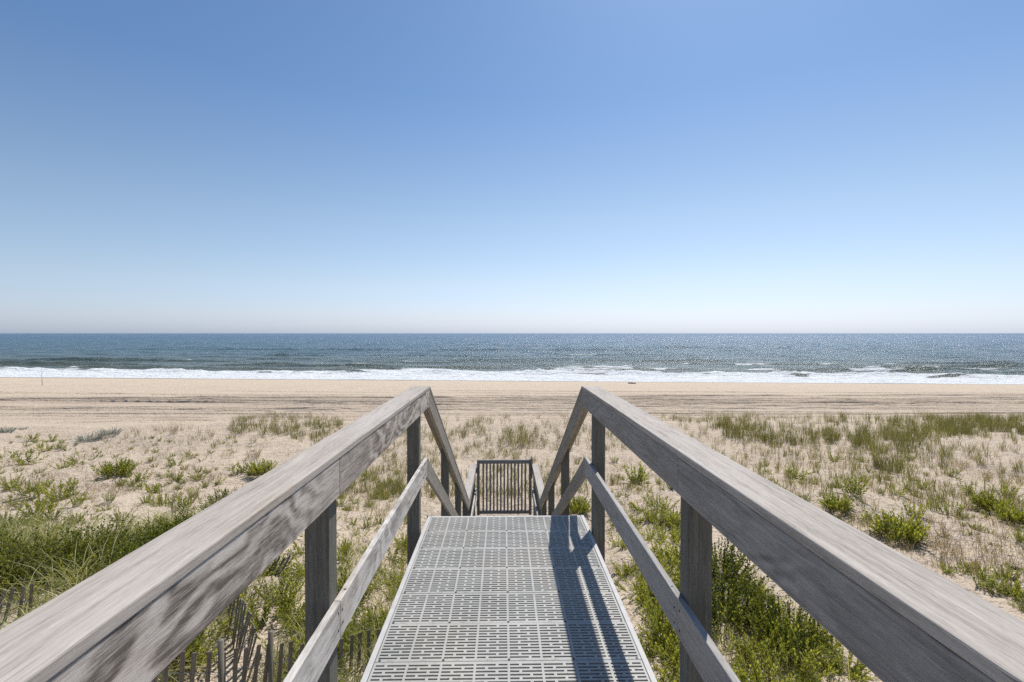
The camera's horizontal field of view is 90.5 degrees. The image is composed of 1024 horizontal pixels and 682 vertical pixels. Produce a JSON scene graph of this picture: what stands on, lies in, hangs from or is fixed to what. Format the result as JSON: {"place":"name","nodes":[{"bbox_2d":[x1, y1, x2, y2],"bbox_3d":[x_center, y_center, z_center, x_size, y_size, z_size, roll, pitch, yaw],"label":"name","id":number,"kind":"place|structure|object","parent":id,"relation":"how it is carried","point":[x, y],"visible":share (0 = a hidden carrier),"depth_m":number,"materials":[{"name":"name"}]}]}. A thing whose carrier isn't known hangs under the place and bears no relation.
{"place":"outdoors","nodes":[
{"label":"outdoors","id":0,"kind":"place"},
{"bbox_2d":[0,377,1023,681],"bbox_3d":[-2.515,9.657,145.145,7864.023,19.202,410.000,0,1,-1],"label":"ground","id":1,"kind":"structure","parent":0,"point":[66,409],"depth_m":24.31,"materials":[{"name":"beige sand"}]},
{"bbox_2d":[0,427,16,432],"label":"silver plant","id":2,"kind":"object","parent":1,"relation":"on","point":[6,429],"visible":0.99,"depth_m":26.35,"materials":[{"name":"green plant"}]},
{"bbox_2d":[0,472,25,489],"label":"leafy plant","id":3,"kind":"object","parent":1,"relation":"on","point":[8,485],"visible":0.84,"depth_m":16.21,"materials":[{"name":"green plant"}]},
{"bbox_2d":[0,584,33,621],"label":"snow fence","id":4,"kind":"object","parent":1,"relation":"on","point":[21,597],"visible":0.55,"depth_m":5.77,"materials":[{"name":"grey wood"}]},
{"bbox_2d":[3,478,53,497],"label":"leafy plant","id":5,"kind":"object","parent":1,"relation":"on","point":[28,487],"visible":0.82,"depth_m":15.16,"materials":[{"name":"green plant"}]},
{"bbox_2d":[8,448,48,465],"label":"leafy plant","id":6,"kind":"object","parent":1,"relation":"on","point":[19,462],"visible":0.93,"depth_m":20.50,"materials":[{"name":"green plant"}]},
{"bbox_2d":[20,432,39,440],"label":"leafy plant","id":7,"kind":"object","parent":1,"relation":"on","point":[35,437],"visible":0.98,"depth_m":24.68,"materials":[{"name":"green plant"}]},
{"bbox_2d":[31,443,54,451],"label":"leafy plant","id":8,"kind":"object","parent":1,"relation":"on","point":[40,449],"visible":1,"depth_m":22.60,"materials":[{"name":"green plant"}]},
{"bbox_2d":[17,490,79,518],"bbox_3d":[-9.055,3.202,9.862,0.738,0.516,0.924,1,1,34],"label":"leafy plant","id":9,"kind":"object","parent":1,"relation":"on","point":[29,508],"visible":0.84,"depth_m":9.82,"materials":[{"name":"green plant"}]},
{"bbox_2d":[39,434,57,442],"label":"leafy plant","id":10,"kind":"object","parent":1,"relation":"on","point":[50,438],"visible":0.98,"depth_m":24.64,"materials":[{"name":"green plant"}]},
{"bbox_2d":[35,478,78,503],"bbox_3d":[-13.065,4.301,14.598,0.972,0.680,1.218,-1,1,-41],"label":"leafy plant","id":11,"kind":"object","parent":1,"relation":"on","point":[70,487],"visible":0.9,"depth_m":14.74,"materials":[{"name":"green plant"}]},
{"bbox_2d":[49,462,69,469],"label":"leafy plant","id":12,"kind":"object","parent":1,"relation":"on","point":[59,467],"visible":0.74,"depth_m":18.66,"materials":[{"name":"green plant"}]},
{"bbox_2d":[57,448,100,464],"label":"leafy plant","id":13,"kind":"object","parent":1,"relation":"on","point":[75,460],"visible":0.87,"depth_m":19.59,"materials":[{"name":"green plant"}]},
{"bbox_2d":[75,432,102,442],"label":"silver plant","id":14,"kind":"object","parent":1,"relation":"on","point":[89,440],"visible":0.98,"depth_m":24.63,"materials":[{"name":"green plant"}]},
{"bbox_2d":[95,428,121,436],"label":"silver plant","id":15,"kind":"object","parent":1,"relation":"on","point":[114,431],"visible":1,"depth_m":25.26,"materials":[{"name":"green plant"}]},
{"bbox_2d":[91,457,136,477],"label":"shrub","id":16,"kind":"object","parent":1,"relation":"on","point":[106,470],"visible":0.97,"depth_m":16.70,"materials":[{"name":"green plant"}]},
{"bbox_2d":[0,484,242,598],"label":"ground cover","id":17,"kind":"object","parent":1,"relation":"on","point":[146,536],"visible":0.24,"depth_m":7.17,"materials":[{"name":"green plant"}]},
{"bbox_2d":[0,435,264,529],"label":"ground cover","id":18,"kind":"object","parent":1,"relation":"on","point":[116,518],"visible":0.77,"depth_m":15.16,"materials":[{"name":"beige plant"}]},
{"bbox_2d":[122,469,154,483],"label":"leafy plant","id":19,"kind":"object","parent":1,"relation":"on","point":[137,478],"visible":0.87,"depth_m":16.24,"materials":[{"name":"green plant"}]},
{"bbox_2d":[0,483,297,681],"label":"long grass","id":20,"kind":"structure","parent":1,"relation":"on","point":[61,583],"depth_m":6.70,"materials":[{"name":"green plant"}]},
{"bbox_2d":[143,482,167,492],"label":"leafy plant","id":21,"kind":"object","parent":1,"relation":"on","point":[148,488],"visible":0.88,"depth_m":15.10,"materials":[{"name":"green plant"}]},
{"bbox_2d":[146,490,181,506],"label":"leafy plant","id":22,"kind":"object","parent":1,"relation":"on","point":[159,496],"visible":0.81,"depth_m":12.47,"materials":[{"name":"green plant"}]},
{"bbox_2d":[168,423,178,434],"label":"grass tuft","id":23,"kind":"object","parent":1,"relation":"on","point":[175,429],"visible":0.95,"depth_m":25.25,"materials":[{"name":"beige plant"}]},
{"bbox_2d":[171,493,175,517],"bbox_3d":[-7.276,3.728,10.890,0.049,0.782,1.096,0,1,-29],"label":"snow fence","id":24,"kind":"object","parent":1,"relation":"on","point":[172,505],"visible":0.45,"depth_m":10.89,"materials":[{"name":"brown wood"}]},
{"bbox_2d":[0,409,350,510],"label":"beach grass","id":25,"kind":"structure","parent":1,"relation":"on","point":[338,424],"depth_m":24.47,"materials":[{"name":"plant"}]},
{"bbox_2d":[166,470,184,481],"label":"leafy plant","id":26,"kind":"object","parent":1,"relation":"on","point":[179,474],"visible":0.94,"depth_m":16.43,"materials":[{"name":"green plant"}]},
{"bbox_2d":[167,457,186,465],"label":"leafy plant","id":27,"kind":"object","parent":1,"relation":"on","point":[180,462],"visible":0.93,"depth_m":18.69,"materials":[{"name":"green plant"}]},
{"bbox_2d":[164,491,197,510],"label":"leafy plant","id":28,"kind":"object","parent":1,"relation":"on","point":[183,502],"visible":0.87,"depth_m":11.70,"materials":[{"name":"green plant"}]},
{"bbox_2d":[187,470,209,480],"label":"leafy plant","id":29,"kind":"object","parent":1,"relation":"on","point":[195,478],"visible":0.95,"depth_m":16.59,"materials":[{"name":"green plant"}]},
{"bbox_2d":[207,476,226,485],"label":"leafy plant","id":30,"kind":"object","parent":1,"relation":"on","point":[217,483],"visible":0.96,"depth_m":16.20,"materials":[{"name":"green plant"}]},
{"bbox_2d":[0,386,476,681],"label":"wooden railing","id":31,"kind":"object","parent":1,"relation":"on","point":[152,610],"visible":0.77,"depth_m":1.22,"materials":[{"name":"grey wood"}]},
{"bbox_2d":[360,515,656,681],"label":"walkway deck","id":32,"kind":"structure","parent":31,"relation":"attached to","point":[507,598],"depth_m":2.73,"materials":[{"name":"grey metal"}]},
{"bbox_2d":[236,459,247,472],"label":"leafy plant","id":33,"kind":"object","parent":1,"relation":"on","point":[241,470],"visible":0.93,"depth_m":17.35,"materials":[{"name":"green plant"}]},
{"bbox_2d":[224,596,261,681],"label":"snow fence","id":34,"kind":"object","parent":1,"relation":"on","point":[240,638],"visible":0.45,"depth_m":5.42,"materials":[{"name":"grey wood"}]},
{"bbox_2d":[246,446,263,459],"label":"grass tuft","id":35,"kind":"object","parent":1,"relation":"on","point":[247,452],"visible":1,"depth_m":20.09,"materials":[{"name":"beige plant"}]},
{"bbox_2d":[244,458,277,476],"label":"shrub","id":36,"kind":"object","parent":1,"relation":"on","point":[261,469],"visible":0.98,"depth_m":17.12,"materials":[{"name":"green plant"}]},
{"bbox_2d":[152,628,380,681],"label":"snow fence","id":37,"kind":"object","parent":1,"relation":"on","point":[268,667],"visible":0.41,"depth_m":4.58,"materials":[{"name":"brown wood"}]},
{"bbox_2d":[262,555,290,576],"bbox_3d":[-3.524,3.384,7.419,0.629,0.563,0.186,0,1,26],"label":"snow fence","id":38,"kind":"object","parent":1,"relation":"on","point":[280,565],"visible":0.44,"depth_m":7.39,"materials":[{"name":"grey wood"}]},
{"bbox_2d":[169,532,406,681],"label":"long grass","id":39,"kind":"structure","parent":1,"relation":"on","point":[340,675],"depth_m":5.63,"materials":[{"name":"green plant"}]},
{"bbox_2d":[300,467,421,555],"bbox_3d":[-3.994,4.152,13.296,3.099,1.372,9.630,0,1,-16],"label":"ground cover","id":40,"kind":"object","parent":1,"relation":"on","point":[370,518],"visible":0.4,"depth_m":11.72,"materials":[{"name":"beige plant"}]},
{"bbox_2d":[301,412,672,527],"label":"beach grass","id":41,"kind":"structure","parent":1,"relation":"on","point":[397,487],"depth_m":17.41,"materials":[{"name":"plant"}]},
{"bbox_2d":[504,422,534,447],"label":"grass tuft","id":42,"kind":"object","parent":1,"relation":"on","point":[520,438],"visible":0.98,"depth_m":23.32,"materials":[{"name":"plant"}]},
{"bbox_2d":[569,494,590,514],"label":"shrub","id":43,"kind":"object","parent":1,"relation":"on","point":[576,505],"visible":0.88,"depth_m":13.13,"materials":[{"name":"green plant"}]},
{"bbox_2d":[624,461,651,484],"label":"leafy plant","id":44,"kind":"object","parent":1,"relation":"on","point":[641,472],"visible":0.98,"depth_m":16.42,"materials":[{"name":"green plant"}]},
{"bbox_2d":[627,497,650,513],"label":"leafy plant","id":45,"kind":"object","parent":1,"relation":"on","point":[636,508],"visible":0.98,"depth_m":13.11,"materials":[{"name":"green plant"}]},
{"bbox_2d":[641,489,679,512],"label":"leafy plant","id":46,"kind":"object","parent":1,"relation":"on","point":[660,501],"visible":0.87,"depth_m":13.03,"materials":[{"name":"green plant"}]},
{"bbox_2d":[672,537,767,587],"bbox_3d":[3.036,3.212,7.457,1.154,0.596,1.187,0,1,0],"label":"shrub","id":47,"kind":"object","parent":1,"relation":"on","point":[729,561],"visible":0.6,"depth_m":7.31,"materials":[{"name":"green plant"}]},
{"bbox_2d":[674,556,779,631],"bbox_3d":[2.646,3.219,6.393,1.189,0.592,1.083,0,1,-17],"label":"shrub","id":48,"kind":"object","parent":1,"relation":"on","point":[736,600],"visible":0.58,"depth_m":6.26,"materials":[{"name":"green plant"}]},
{"bbox_2d":[605,505,876,681],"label":"ground cover","id":49,"kind":"object","parent":1,"relation":"on","point":[656,613],"visible":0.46,"depth_m":5.64,"materials":[{"name":"green plant"}]},
{"bbox_2d":[607,509,879,681],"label":"long grass","id":50,"kind":"structure","parent":1,"relation":"on","point":[729,644],"depth_m":5.62,"materials":[{"name":"green plant"}]},
{"bbox_2d":[532,386,1023,681],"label":"wooden railing","id":51,"kind":"object","parent":1,"relation":"on","point":[882,612],"visible":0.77,"depth_m":1.24,"materials":[{"name":"grey wood"}]},
{"bbox_2d":[476,456,532,514],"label":"metal gate","id":52,"kind":"structure","parent":51,"relation":"attached to","point":[504,462],"depth_m":11.48,"materials":[{"name":"grey metal"}]},
{"bbox_2d":[744,586,840,652],"bbox_3d":[3.239,3.277,5.952,0.923,0.504,1.014,0,1,18],"label":"shrub","id":53,"kind":"object","parent":1,"relation":"on","point":[803,628],"visible":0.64,"depth_m":5.85,"materials":[{"name":"green plant"}]},
{"bbox_2d":[784,462,813,479],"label":"leafy plant","id":54,"kind":"object","parent":1,"relation":"on","point":[797,474],"visible":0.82,"depth_m":15.77,"materials":[{"name":"green plant"}]},
{"bbox_2d":[608,456,1023,611],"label":"ground cover","id":55,"kind":"object","parent":1,"relation":"on","point":[1018,539],"visible":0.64,"depth_m":11.78,"materials":[{"name":"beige plant"}]},
{"bbox_2d":[816,491,855,512],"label":"shrub","id":56,"kind":"object","parent":1,"relation":"on","point":[840,504],"visible":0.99,"depth_m":12.20,"materials":[{"name":"green plant"}]},
{"bbox_2d":[828,452,843,461],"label":"leafy plant","id":57,"kind":"object","parent":1,"relation":"on","point":[832,458],"visible":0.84,"depth_m":19.73,"materials":[{"name":"green plant"}]},
{"bbox_2d":[666,407,1023,582],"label":"beach grass","id":58,"kind":"structure","parent":1,"relation":"on","point":[950,427],"depth_m":20.56,"materials":[{"name":"plant"}]},
{"bbox_2d":[833,473,869,497],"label":"leafy plant","id":59,"kind":"object","parent":1,"relation":"on","point":[851,490],"visible":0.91,"depth_m":13.05,"materials":[{"name":"green plant"}]},
{"bbox_2d":[864,433,891,467],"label":"grass tuft","id":60,"kind":"object","parent":1,"relation":"on","point":[873,454],"visible":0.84,"depth_m":18.08,"materials":[{"name":"green plant"}]},
{"bbox_2d":[858,508,930,544],"bbox_3d":[8.120,3.908,10.766,1.240,0.594,1.263,1,1,44],"label":"shrub","id":61,"kind":"object","parent":1,"relation":"on","point":[915,532],"visible":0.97,"depth_m":10.62,"materials":[{"name":"green plant"}]},
{"bbox_2d":[885,485,907,496],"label":"leafy plant","id":62,"kind":"object","parent":1,"relation":"on","point":[899,492],"visible":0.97,"depth_m":13.53,"materials":[{"name":"green plant"}]},
{"bbox_2d":[888,447,912,472],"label":"grass tuft","id":63,"kind":"object","parent":1,"relation":"on","point":[901,461],"visible":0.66,"depth_m":17.36,"materials":[{"name":"green plant"}]},
{"bbox_2d":[902,498,931,517],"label":"leafy plant","id":64,"kind":"object","parent":1,"relation":"on","point":[918,511],"visible":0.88,"depth_m":11.77,"materials":[{"name":"green plant"}]},
{"bbox_2d":[914,477,933,489],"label":"leafy plant","id":65,"kind":"object","parent":1,"relation":"on","point":[920,485],"visible":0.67,"depth_m":14.48,"materials":[{"name":"green plant"}]},
{"bbox_2d":[940,564,957,574],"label":"leafy plant","id":66,"kind":"object","parent":1,"relation":"on","point":[949,572],"visible":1,"depth_m":9.09,"materials":[{"name":"green plant"}]},
{"bbox_2d":[932,495,966,515],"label":"leafy plant","id":67,"kind":"object","parent":1,"relation":"on","point":[958,511],"visible":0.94,"depth_m":12.18,"materials":[{"name":"green plant"}]},
{"bbox_2d":[950,454,973,465],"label":"grass tuft","id":68,"kind":"object","parent":1,"relation":"on","point":[956,461],"visible":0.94,"depth_m":18.41,"materials":[{"name":"beige plant"}]},
{"bbox_2d":[957,510,975,519],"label":"leafy plant","id":69,"kind":"object","parent":1,"relation":"on","point":[968,515],"visible":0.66,"depth_m":12.00,"materials":[{"name":"green plant"}]},
{"bbox_2d":[957,481,984,495],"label":"leafy plant","id":70,"kind":"object","parent":1,"relation":"on","point":[971,486],"visible":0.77,"depth_m":14.24,"materials":[{"name":"green plant"}]},
{"bbox_2d":[956,558,988,577],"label":"leafy plant","id":71,"kind":"object","parent":1,"relation":"on","point":[966,565],"visible":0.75,"depth_m":9.18,"materials":[{"name":"green plant"}]},
{"bbox_2d":[983,470,996,482],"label":"grass tuft","id":72,"kind":"object","parent":1,"relation":"on","point":[987,477],"visible":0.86,"depth_m":16.46,"materials":[{"name":"beige plant"}]},
{"bbox_2d":[967,490,1016,513],"bbox_3d":[12.375,4.149,13.070,0.955,0.481,0.963,1,1,43],"label":"shrub","id":73,"kind":"object","parent":1,"relation":"on","point":[978,500],"visible":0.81,"depth_m":13.03,"materials":[{"name":"green plant"}]},
{"bbox_2d":[979,579,1011,594],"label":"leafy plant","id":74,"kind":"object","parent":1,"relation":"on","point":[991,590],"visible":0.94,"depth_m":8.42,"materials":[{"name":"green plant"}]},
{"bbox_2d":[987,501,1023,524],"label":"shrub","id":75,"kind":"object","parent":1,"relation":"on","point":[1015,515],"visible":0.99,"depth_m":12.17,"materials":[{"name":"green plant"}]},
{"bbox_2d":[987,571,1023,603],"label":"leafy plant","id":76,"kind":"object","parent":1,"relation":"on","point":[1016,585],"visible":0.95,"depth_m":8.27,"materials":[{"name":"green plant"}]},
{"bbox_2d":[987,482,1023,498],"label":"leafy plant","id":77,"kind":"object","parent":1,"relation":"on","point":[1006,490],"visible":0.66,"depth_m":14.21,"materials":[{"name":"green plant"}]},
{"bbox_2d":[0,333,1023,383],"bbox_3d":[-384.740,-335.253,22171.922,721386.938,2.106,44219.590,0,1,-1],"label":"sea","id":78,"kind":"structure","parent":0,"point":[948,358],"depth_m":169.53,"materials":[{"name":"liquid"}]},
{"bbox_2d":[0,434,1023,680],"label":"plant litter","id":79,"kind":"object","parent":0,"point":[502,484],"visible":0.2,"depth_m":7.55,"materials":[{"name":"brown plant"}]},
{"bbox_2d":[0,0,1023,332],"label":"sky","id":80,"kind":"structure","parent":0,"point":[167,166],"materials":[{"name":"blue"}]}
]}

